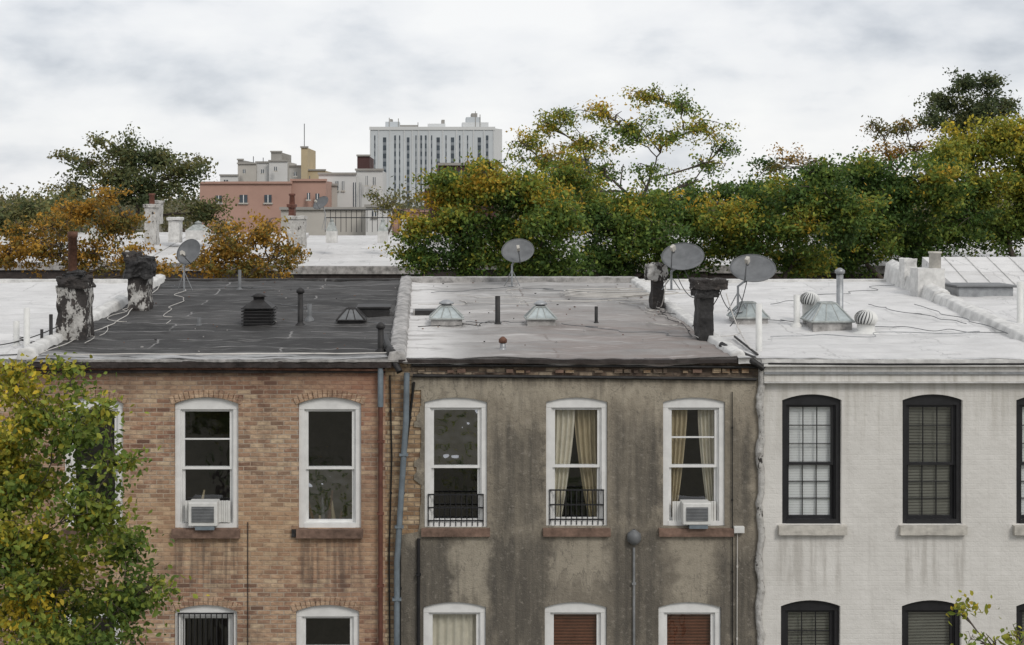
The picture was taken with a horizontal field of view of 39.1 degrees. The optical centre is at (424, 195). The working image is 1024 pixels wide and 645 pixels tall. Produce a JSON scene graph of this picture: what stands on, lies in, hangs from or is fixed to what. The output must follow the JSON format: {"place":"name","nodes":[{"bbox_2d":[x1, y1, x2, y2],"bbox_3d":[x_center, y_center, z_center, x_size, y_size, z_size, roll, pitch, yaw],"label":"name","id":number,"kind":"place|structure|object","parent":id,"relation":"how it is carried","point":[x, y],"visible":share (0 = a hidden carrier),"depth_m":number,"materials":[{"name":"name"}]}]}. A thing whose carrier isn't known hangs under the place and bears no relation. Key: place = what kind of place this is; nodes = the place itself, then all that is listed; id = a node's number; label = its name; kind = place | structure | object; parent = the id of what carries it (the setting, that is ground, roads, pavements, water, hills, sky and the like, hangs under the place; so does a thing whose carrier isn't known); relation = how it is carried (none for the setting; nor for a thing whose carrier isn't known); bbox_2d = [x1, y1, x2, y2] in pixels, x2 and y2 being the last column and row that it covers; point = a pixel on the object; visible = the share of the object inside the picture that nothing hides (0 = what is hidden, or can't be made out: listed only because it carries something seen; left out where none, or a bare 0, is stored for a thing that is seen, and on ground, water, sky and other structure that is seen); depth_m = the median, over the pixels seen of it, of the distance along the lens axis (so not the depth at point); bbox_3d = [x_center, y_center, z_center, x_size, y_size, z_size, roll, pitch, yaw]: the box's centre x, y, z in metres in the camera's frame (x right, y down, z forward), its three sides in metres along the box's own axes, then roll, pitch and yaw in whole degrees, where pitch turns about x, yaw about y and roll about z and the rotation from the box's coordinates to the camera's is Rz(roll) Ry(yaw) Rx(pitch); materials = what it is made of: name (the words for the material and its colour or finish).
{"place":"outdoors","nodes":[
{"label":"outdoors","id":0,"kind":"place"},
{"bbox_2d":[0,282,127,365],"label":"roof","id":1,"kind":"structure","parent":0,"point":[38,299],"depth_m":28.50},
{"bbox_2d":[0,232,184,278],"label":"row house","id":2,"kind":"structure","parent":0,"point":[53,271],"depth_m":57.55,"materials":[{"name":"brick"}]},
{"bbox_2d":[142,193,160,245],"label":"chimney","id":3,"kind":"object","parent":2,"relation":"on","point":[151,208],"visible":0.93,"depth_m":62.00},
{"bbox_2d":[76,411,351,644],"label":"interior walls","id":4,"kind":"structure","parent":0,"point":[330,438],"depth_m":24.20,"materials":[{"name":"paint"}]},
{"bbox_2d":[155,233,308,278],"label":"row house","id":5,"kind":"structure","parent":0,"point":[171,250],"depth_m":59.56,"materials":[{"name":"brick"}]},
{"bbox_2d":[198,179,331,232],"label":"salmon apartment building","id":6,"kind":"structure","parent":0,"point":[257,197],"depth_m":140.00,"materials":[{"name":"brick"}]},
{"bbox_2d":[198,179,326,203],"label":"windows and copings","id":7,"kind":"structure","parent":6,"relation":"in","point":[243,198],"depth_m":139.86,"materials":[{"name":"stone"}]},
{"bbox_2d":[220,148,328,180],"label":"walls","id":8,"kind":"structure","parent":0,"point":[285,172],"depth_m":201.50,"materials":[{"name":"yellow concrete"}]},
{"bbox_2d":[282,235,423,278],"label":"roof","id":9,"kind":"structure","parent":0,"point":[350,256],"depth_m":59.97,"materials":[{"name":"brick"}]},
{"bbox_2d":[279,204,428,234],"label":"brick building","id":10,"kind":"structure","parent":0,"point":[315,220],"depth_m":112.00,"materials":[{"name":"brick"}]},
{"bbox_2d":[387,275,411,361],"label":"party wall curb","id":11,"kind":"structure","parent":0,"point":[399,336],"depth_m":25.34,"materials":[{"name":"white concrete"}]},
{"bbox_2d":[124,282,700,351],"bbox_3d":[-0.729,2.191,27.397,10.553,0.495,10.010,0,0,0],"label":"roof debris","id":12,"kind":"object","parent":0,"point":[425,318],"visible":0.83,"depth_m":26.70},
{"bbox_2d":[564,288,690,297],"bbox_3d":[4.278,2.025,29.916,2.796,0.084,1.832,0,0,0],"label":"cable coil","id":13,"kind":"object","parent":12,"relation":"on","point":[606,294],"visible":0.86,"depth_m":29.33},
{"bbox_2d":[688,277,728,340],"bbox_3d":[4.710,1.923,23.872,0.616,1.132,0.611,0,0,0],"label":"chimney","id":14,"kind":"object","parent":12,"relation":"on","point":[705,292],"visible":0.91,"depth_m":23.70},
{"bbox_2d":[727,254,775,311],"bbox_3d":[5.843,1.573,25.558,0.778,1.039,0.741,0,0,0],"label":"satellite dish","id":15,"kind":"object","parent":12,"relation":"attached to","point":[752,268],"visible":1,"depth_m":25.65,"materials":[{"name":"grey paint"}]},
{"bbox_2d":[884,259,949,301],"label":"party wall","id":16,"kind":"structure","parent":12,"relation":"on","point":[929,290],"depth_m":31.17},
{"bbox_2d":[898,251,944,296],"bbox_3d":[10.522,1.768,30.704,0.586,1.191,1.827,0,0,0],"label":"chimney","id":17,"kind":"object","parent":12,"relation":"on","point":[933,273],"visible":0.77,"depth_m":29.94,"materials":[{"name":"stone"}]},
{"bbox_2d":[369,111,501,208],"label":"apartment tower","id":18,"kind":"structure","parent":0,"point":[398,151],"depth_m":500.00,"materials":[{"name":"concrete"}]},
{"bbox_2d":[370,130,493,205],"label":"windows and ribs","id":19,"kind":"structure","parent":18,"relation":"in","point":[384,138],"depth_m":499.85,"materials":[{"name":"concrete"}]},
{"bbox_2d":[2,200,926,235],"bbox_3d":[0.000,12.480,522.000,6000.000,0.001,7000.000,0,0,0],"label":"ground","id":20,"kind":"structure","parent":0,"point":[160,229],"depth_m":639.92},
{"bbox_2d":[0,179,95,235],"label":"maple tree","id":21,"kind":"object","parent":20,"relation":"on","point":[24,208],"visible":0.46,"depth_m":71.98,"materials":[{"name":"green plant"}]},
{"bbox_2d":[0,180,185,278],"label":"orange maple tree","id":22,"kind":"object","parent":20,"relation":"on","point":[115,224],"visible":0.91,"depth_m":43.55,"materials":[{"name":"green plant"}]},
{"bbox_2d":[0,346,209,644],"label":"callery pear tree","id":23,"kind":"object","parent":20,"relation":"on","point":[34,593],"visible":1,"depth_m":14.98,"materials":[{"name":"green plant"}]},
{"bbox_2d":[40,121,239,230],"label":"honey locust tree","id":24,"kind":"object","parent":20,"relation":"on","point":[155,159],"visible":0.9,"depth_m":77.58,"materials":[{"name":"green plant"}]},
{"bbox_2d":[29,373,384,644],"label":"wall","id":25,"kind":"structure","parent":20,"relation":"on","point":[286,570],"depth_m":22.00,"materials":[{"name":"brick"}]},
{"bbox_2d":[65,397,122,525],"bbox_3d":[-5.070,4.085,22.104,0.892,1.982,0.132,0,0,0],"label":"window","id":26,"kind":"structure","parent":25,"relation":"attached to","point":[118,426],"depth_m":22.05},
{"bbox_2d":[171,528,239,538],"bbox_3d":[-3.340,5.165,21.969,1.044,0.135,0.126,0,0,0],"label":"window sill","id":27,"kind":"structure","parent":25,"relation":"attached to","point":[222,533],"depth_m":21.91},
{"bbox_2d":[175,605,236,644],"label":"window","id":28,"kind":"structure","parent":25,"relation":"attached to","point":[205,609],"depth_m":22.05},
{"bbox_2d":[175,397,237,527],"bbox_3d":[-3.340,4.095,22.104,0.972,2.002,0.132,0,0,0],"label":"window","id":29,"kind":"structure","parent":25,"relation":"attached to","point":[204,404],"depth_m":22.05,"materials":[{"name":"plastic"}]},
{"bbox_2d":[185,499,229,529],"bbox_3d":[-3.325,4.880,21.975,0.686,0.420,0.310,0,0,0],"label":"window air conditioner","id":30,"kind":"object","parent":29,"relation":"in","point":[205,514],"depth_m":21.84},
{"bbox_2d":[31,367,384,373],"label":"fascia","id":31,"kind":"structure","parent":25,"relation":"attached to","point":[188,371],"depth_m":21.93,"materials":[{"name":"metal"}]},
{"bbox_2d":[28,367,384,370],"bbox_3d":[-3.325,2.650,21.900,5.450,0.060,0.040,0,0,0],"label":"gutter lip","id":32,"kind":"object","parent":31,"relation":"attached to","point":[294,369],"visible":0.71,"depth_m":21.88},
{"bbox_2d":[59,390,365,611],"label":"window arches","id":33,"kind":"structure","parent":25,"relation":"attached to","point":[322,600],"depth_m":21.98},
{"bbox_2d":[36,280,399,359],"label":"roof","id":34,"kind":"structure","parent":25,"relation":"on","point":[220,306],"depth_m":25.24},
{"bbox_2d":[55,231,95,339],"bbox_3d":[-5.785,1.567,23.816,0.610,1.935,0.621,0,0,0],"label":"chimney","id":35,"kind":"object","parent":34,"relation":"on","point":[74,286],"visible":0.91,"depth_m":23.61,"materials":[{"name":"brick"}]},
{"bbox_2d":[16,274,165,359],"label":"party wall curb","id":36,"kind":"structure","parent":34,"relation":"on","point":[103,310],"depth_m":26.00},
{"bbox_2d":[121,250,156,310],"bbox_3d":[-5.520,1.667,27.788,0.622,1.222,0.679,0,0,0],"label":"chimney","id":37,"kind":"object","parent":34,"relation":"on","point":[139,273],"visible":0.96,"depth_m":27.59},
{"bbox_2d":[27,361,391,367],"bbox_3d":[-3.276,2.571,21.929,5.552,0.120,0.209,0,0,0],"label":"roof edge tar","id":38,"kind":"object","parent":34,"relation":"attached to","point":[195,364],"visible":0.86,"depth_m":21.84,"materials":[{"name":"metal"}]},
{"bbox_2d":[26,359,397,361],"bbox_3d":[-3.224,2.513,21.865,5.656,0.053,0.087,0,0,0],"label":"roof edge flashing","id":39,"kind":"object","parent":34,"relation":"attached to","point":[221,360],"visible":0.95,"depth_m":21.83,"materials":[{"name":"silver metal"}]},
{"bbox_2d":[241,293,275,325],"bbox_3d":[-2.961,2.057,25.700,0.566,0.620,0.640,0,0,0],"label":"roof ventilator","id":40,"kind":"object","parent":34,"relation":"on","point":[258,309],"visible":0.98,"depth_m":25.44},
{"bbox_2d":[296,605,358,644],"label":"window","id":41,"kind":"structure","parent":25,"relation":"attached to","point":[326,611],"depth_m":22.05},
{"bbox_2d":[296,528,362,538],"bbox_3d":[-1.449,5.166,21.970,1.025,0.135,0.126,0,0,0],"label":"window sill","id":42,"kind":"structure","parent":25,"relation":"attached to","point":[329,533],"depth_m":21.91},
{"bbox_2d":[299,397,360,527],"bbox_3d":[-1.450,4.095,22.104,0.952,2.002,0.132,0,0,0],"label":"window","id":43,"kind":"structure","parent":25,"relation":"attached to","point":[328,404],"depth_m":22.05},
{"bbox_2d":[158,207,311,278],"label":"orange maple tree","id":44,"kind":"object","parent":20,"relation":"on","point":[230,248],"visible":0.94,"depth_m":43.08,"materials":[{"name":"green plant"}]},
{"bbox_2d":[319,156,385,206],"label":"walls","id":45,"kind":"structure","parent":20,"relation":"on","point":[342,199],"depth_m":151.00,"materials":[{"name":"white concrete"}]},
{"bbox_2d":[377,407,383,644],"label":"downspout","id":46,"kind":"object","parent":20,"relation":"on","point":[380,514],"visible":1,"depth_m":21.87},
{"bbox_2d":[385,363,420,644],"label":"brick pier","id":47,"kind":"structure","parent":20,"relation":"on","point":[411,508],"depth_m":22.00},
{"bbox_2d":[368,147,607,276],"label":"honey locust tree","id":48,"kind":"object","parent":20,"relation":"on","point":[535,204],"visible":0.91,"depth_m":50.03,"materials":[{"name":"green plant"}]},
{"bbox_2d":[0,171,1018,235],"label":"distant trees","id":49,"kind":"object","parent":20,"relation":"on","point":[166,209],"visible":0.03,"depth_m":246.21,"materials":[{"name":"green plant"}]},
{"bbox_2d":[401,377,758,644],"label":"stucco wall","id":50,"kind":"structure","parent":20,"relation":"on","point":[515,573],"depth_m":21.98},
{"bbox_2d":[392,372,409,644],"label":"downspout","id":51,"kind":"object","parent":50,"relation":"attached to","point":[399,526],"visible":1,"depth_m":21.85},
{"bbox_2d":[433,614,475,644],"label":"curtain","id":52,"kind":"object","parent":50,"relation":"hanging from","point":[454,629],"visible":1,"depth_m":22.19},
{"bbox_2d":[423,602,485,644],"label":"window","id":53,"kind":"structure","parent":50,"relation":"attached to","point":[429,611],"depth_m":22.02,"materials":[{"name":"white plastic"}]},
{"bbox_2d":[421,528,489,536],"bbox_3d":[0.475,5.144,21.970,1.057,0.126,0.128,0,0,0],"label":"window sill","id":54,"kind":"structure","parent":50,"relation":"attached to","point":[455,532],"depth_m":21.91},
{"bbox_2d":[425,397,486,526],"bbox_3d":[0.480,4.085,22.074,0.952,1.982,0.132,0,0,0],"label":"window","id":55,"kind":"structure","parent":50,"relation":"attached to","point":[456,403],"depth_m":22.02,"materials":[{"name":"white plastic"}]},
{"bbox_2d":[545,602,605,644],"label":"window","id":56,"kind":"structure","parent":50,"relation":"attached to","point":[599,611],"depth_m":22.02,"materials":[{"name":"white plastic"}]},
{"bbox_2d":[554,614,595,644],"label":"blind","id":57,"kind":"object","parent":56,"relation":"attached to","point":[574,626],"visible":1,"depth_m":22.15,"materials":[{"name":"brown wood"}]},
{"bbox_2d":[555,410,596,516],"bbox_3d":[2.330,4.155,22.210,0.830,1.810,0.110,0,0,0],"label":"curtain","id":58,"kind":"object","parent":50,"relation":"hanging from","point":[585,421],"visible":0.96,"depth_m":22.21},
{"bbox_2d":[546,397,606,525],"bbox_3d":[2.330,4.075,22.074,0.932,1.962,0.132,0,0,0],"label":"window","id":59,"kind":"structure","parent":50,"relation":"attached to","point":[577,403],"depth_m":22.02,"materials":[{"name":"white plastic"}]},
{"bbox_2d":[549,489,603,524],"bbox_3d":[2.330,4.770,22.000,0.840,0.540,0.020,0,0,0],"label":"window guard","id":60,"kind":"object","parent":59,"relation":"attached to","point":[576,504],"visible":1,"depth_m":21.99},
{"bbox_2d":[543,528,610,536],"bbox_3d":[2.324,5.145,21.970,1.037,0.127,0.126,0,0,0],"label":"window sill","id":61,"kind":"structure","parent":50,"relation":"attached to","point":[576,532],"depth_m":21.91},
{"bbox_2d":[410,363,757,376],"bbox_3d":[2.450,2.667,22.089,5.340,0.215,0.190,0,0,0],"label":"brick band","id":62,"kind":"object","parent":50,"relation":"on","point":[671,372],"visible":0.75,"depth_m":21.99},
{"bbox_2d":[418,368,748,372],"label":"loose bricks","id":63,"kind":"object","parent":62,"relation":"attached to","point":[463,370],"visible":1,"depth_m":21.95,"materials":[{"name":"brown brick"}]},
{"bbox_2d":[411,364,757,380],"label":"eave conduits","id":64,"kind":"object","parent":50,"relation":"attached to","point":[580,376],"visible":1,"depth_m":21.92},
{"bbox_2d":[659,602,719,644],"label":"window","id":65,"kind":"structure","parent":50,"relation":"attached to","point":[713,611],"depth_m":22.02,"materials":[{"name":"white plastic"}]},
{"bbox_2d":[667,614,709,644],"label":"blind","id":66,"kind":"object","parent":65,"relation":"attached to","point":[688,626],"visible":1,"depth_m":22.15,"materials":[{"name":"brown wood"}]},
{"bbox_2d":[671,410,713,516],"bbox_3d":[4.126,4.155,22.204,0.842,1.810,0.085,0,0,-4],"label":"curtain","id":67,"kind":"object","parent":50,"relation":"hanging from","point":[705,422],"visible":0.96,"depth_m":22.20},
{"bbox_2d":[663,397,723,525],"bbox_3d":[4.125,4.075,22.074,0.942,1.962,0.132,0,0,0],"label":"window","id":68,"kind":"structure","parent":50,"relation":"attached to","point":[694,403],"depth_m":22.02,"materials":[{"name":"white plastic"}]},
{"bbox_2d":[672,499,715,528],"bbox_3d":[4.135,4.875,21.975,0.666,0.390,0.310,0,0,0],"label":"window air conditioner","id":69,"kind":"object","parent":68,"relation":"in","point":[694,513],"depth_m":21.84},
{"bbox_2d":[658,528,733,536],"bbox_3d":[4.150,5.145,21.970,1.143,0.125,0.126,0,0,0],"label":"window sill","id":70,"kind":"structure","parent":50,"relation":"attached to","point":[688,532],"depth_m":21.91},
{"bbox_2d":[498,82,746,199],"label":"tall locust tree","id":71,"kind":"object","parent":20,"relation":"on","point":[630,131],"visible":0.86,"depth_m":64.60,"materials":[{"name":"green plant"}]},
{"bbox_2d":[525,138,730,278],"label":"honey locust tree","id":72,"kind":"object","parent":20,"relation":"on","point":[635,225],"visible":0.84,"depth_m":52.50,"materials":[{"name":"green plant"}]},
{"bbox_2d":[466,153,925,233],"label":"honey locust tree","id":73,"kind":"object","parent":20,"relation":"on","point":[728,190],"visible":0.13,"depth_m":87.65,"materials":[{"name":"green plant"}]},
{"bbox_2d":[677,153,893,278],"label":"honey locust tree","id":74,"kind":"object","parent":20,"relation":"on","point":[737,220],"visible":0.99,"depth_m":51.08,"materials":[{"name":"green plant"}]},
{"bbox_2d":[750,114,941,178],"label":"copper beech tree","id":75,"kind":"object","parent":20,"relation":"on","point":[900,126],"visible":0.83,"depth_m":84.60,"materials":[{"name":"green plant"}]},
{"bbox_2d":[762,383,1023,644],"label":"wall","id":76,"kind":"structure","parent":20,"relation":"on","point":[872,572],"depth_m":21.97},
{"bbox_2d":[755,369,765,644],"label":"tarred drainpipe","id":77,"kind":"object","parent":76,"relation":"attached to","point":[759,455],"visible":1,"depth_m":21.90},
{"bbox_2d":[781,600,838,644],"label":"window","id":78,"kind":"structure","parent":76,"relation":"attached to","point":[815,606],"depth_m":22.03,"materials":[{"name":"black paint"}]},
{"bbox_2d":[788,612,828,644],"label":"blind","id":79,"kind":"object","parent":78,"relation":"attached to","point":[794,623],"visible":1,"depth_m":22.16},
{"bbox_2d":[782,394,839,522],"bbox_3d":[5.925,4.035,22.084,0.902,1.982,0.132,0,0,0],"label":"window","id":80,"kind":"structure","parent":76,"relation":"attached to","point":[815,400],"depth_m":22.04,"materials":[{"name":"black paint"}]},
{"bbox_2d":[789,407,829,514],"bbox_3d":[5.925,4.130,22.160,0.760,1.840,0.010,0,0,0],"label":"blind","id":81,"kind":"object","parent":80,"relation":"attached to","point":[809,471],"visible":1,"depth_m":22.16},
{"bbox_2d":[777,525,846,534],"bbox_3d":[5.920,5.105,21.954,1.046,0.148,0.156,0,0,0],"label":"window sill","id":82,"kind":"structure","parent":76,"relation":"attached to","point":[812,530],"depth_m":21.88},
{"bbox_2d":[764,366,1023,382],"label":"cornice","id":83,"kind":"structure","parent":76,"relation":"attached to","point":[857,374],"depth_m":21.87,"materials":[{"name":"metal"}]},
{"bbox_2d":[761,358,1023,362],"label":"roof edge coating","id":84,"kind":"object","parent":83,"relation":"on","point":[924,360],"visible":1,"depth_m":21.81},
{"bbox_2d":[902,600,959,644],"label":"window","id":85,"kind":"structure","parent":76,"relation":"attached to","point":[937,606],"depth_m":22.03,"materials":[{"name":"black paint"}]},
{"bbox_2d":[908,612,948,644],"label":"blind","id":86,"kind":"object","parent":85,"relation":"attached to","point":[921,626],"visible":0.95,"depth_m":22.16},
{"bbox_2d":[903,394,960,522],"bbox_3d":[7.770,4.035,22.084,0.912,1.982,0.132,0,0,0],"label":"window","id":87,"kind":"structure","parent":76,"relation":"attached to","point":[936,401],"depth_m":22.06,"materials":[{"name":"black paint"}]},
{"bbox_2d":[908,407,950,514],"bbox_3d":[7.770,4.127,22.160,0.770,1.844,0.010,0,0,0],"label":"blind","id":88,"kind":"object","parent":87,"relation":"attached to","point":[943,450],"visible":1,"depth_m":22.16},
{"bbox_2d":[899,525,967,535],"bbox_3d":[7.761,5.106,21.954,1.024,0.144,0.158,0,0,0],"label":"window sill","id":89,"kind":"structure","parent":76,"relation":"attached to","point":[952,530],"depth_m":21.88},
{"bbox_2d":[1016,398,1023,522],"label":"window","id":90,"kind":"structure","parent":76,"relation":"attached to","point":[1019,461],"depth_m":22.03,"materials":[{"name":"black paint"}]},
{"bbox_2d":[798,145,1005,278],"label":"honey locust tree","id":91,"kind":"object","parent":20,"relation":"on","point":[940,188],"visible":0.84,"depth_m":55.23,"materials":[{"name":"green plant"}]},
{"bbox_2d":[895,109,1023,256],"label":"golden locust tree","id":92,"kind":"object","parent":20,"relation":"on","point":[996,139],"visible":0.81,"depth_m":57.41,"materials":[{"name":"green plant"}]},
{"bbox_2d":[909,67,1023,202],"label":"oak tree","id":93,"kind":"object","parent":20,"relation":"on","point":[938,102],"visible":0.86,"depth_m":79.65,"materials":[{"name":"green plant"}]},
{"bbox_2d":[945,590,1023,644],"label":"callery pear tree","id":94,"kind":"object","parent":20,"relation":"on","point":[1007,638],"visible":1,"depth_m":12.95,"materials":[{"name":"green plant"}]},
{"bbox_2d":[0,0,1023,199],"label":"sky","id":95,"kind":"structure","parent":0,"point":[225,81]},
{"bbox_2d":[423,402,709,643],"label":"interior walls","id":96,"kind":"structure","parent":0,"point":[455,437],"depth_m":24.20,"materials":[{"name":"paint"}]},
{"bbox_2d":[403,282,736,365],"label":"roof","id":97,"kind":"structure","parent":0,"point":[465,341],"depth_m":24.91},
{"bbox_2d":[429,299,463,326],"bbox_3d":[0.393,2.114,25.712,0.624,0.506,0.624,0,0,0],"label":"skylight","id":98,"kind":"object","parent":97,"relation":"attached to","point":[445,313],"visible":0.99,"depth_m":25.45,"materials":[{"name":"silver metal"}]},
{"bbox_2d":[501,239,533,285],"bbox_3d":[2.056,1.486,31.765,0.593,1.056,0.621,0,0,-43],"label":"satellite dish","id":99,"kind":"object","parent":97,"relation":"on","point":[513,251],"visible":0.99,"depth_m":31.81,"materials":[{"name":"grey paint"}]},
{"bbox_2d":[411,276,634,282],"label":"street parapet","id":100,"kind":"structure","parent":97,"relation":"on","point":[570,279],"depth_m":32.55,"materials":[{"name":"white concrete"}]},
{"bbox_2d":[524,300,557,325],"bbox_3d":[2.072,2.120,25.683,0.566,0.494,0.566,0,0,0],"label":"skylight","id":101,"kind":"object","parent":97,"relation":"attached to","point":[539,313],"visible":0.98,"depth_m":25.45,"materials":[{"name":"silver metal"}]},
{"bbox_2d":[397,358,737,363],"bbox_3d":[2.252,2.522,21.935,5.545,0.070,0.184,0,0,0],"label":"roof edge flashing","id":102,"kind":"object","parent":97,"relation":"attached to","point":[644,360],"visible":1,"depth_m":21.85,"materials":[{"name":"metal"}]},
{"bbox_2d":[644,262,667,309],"bbox_3d":[4.508,1.782,27.958,0.421,0.964,0.568,0,0,0],"label":"chimney","id":103,"kind":"object","parent":97,"relation":"on","point":[656,273],"visible":0.93,"depth_m":27.79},
{"bbox_2d":[630,277,745,358],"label":"party wall curb","id":104,"kind":"structure","parent":97,"relation":"attached to","point":[715,339],"depth_m":25.99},
{"bbox_2d":[661,243,703,289],"bbox_3d":[4.899,1.357,27.267,0.772,0.910,0.698,0,0,0],"label":"satellite dish","id":105,"kind":"object","parent":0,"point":[682,256],"visible":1,"depth_m":27.35,"materials":[{"name":"grey paint"}]},
{"bbox_2d":[646,281,1023,363],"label":"roof","id":106,"kind":"structure","parent":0,"point":[896,343],"depth_m":25.09,"materials":[{"name":"metal"}]},
{"bbox_2d":[800,301,854,331],"bbox_3d":[7.114,2.132,25.386,0.773,0.508,0.773,0,0,0],"label":"skylight","id":107,"kind":"object","parent":106,"relation":"on","point":[818,316],"visible":0.96,"depth_m":25.09,"materials":[{"name":"silver metal"}]},
{"bbox_2d":[933,292,1023,341],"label":"party wall","id":108,"kind":"structure","parent":106,"relation":"on","point":[964,309],"depth_m":26.09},
{"bbox_2d":[789,409,1023,643],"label":"interior walls","id":109,"kind":"structure","parent":0,"point":[908,511],"depth_m":24.20,"materials":[{"name":"paint"}]},
{"bbox_2d":[945,283,1016,296],"bbox_3d":[11.725,2.075,30.400,1.290,0.410,0.940,0,0,0],"label":"roof hatch","id":110,"kind":"object","parent":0,"point":[977,289],"visible":0.56,"depth_m":30.00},
{"bbox_3d":[13.625,7.505,22.110,5.550,9.950,0.200,0,0,0],"label":"rear wall","id":111,"kind":"object","parent":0,"visible":0},
{"bbox_2d":[950,288,1023,321],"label":"roof","id":112,"kind":"structure","parent":111,"relation":"on","point":[1006,305],"depth_m":28.94,"materials":[{"name":"metal"}]},
{"bbox_2d":[922,256,1023,287],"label":"raised roof","id":113,"kind":"structure","parent":112,"relation":"on","point":[987,269],"depth_m":32.47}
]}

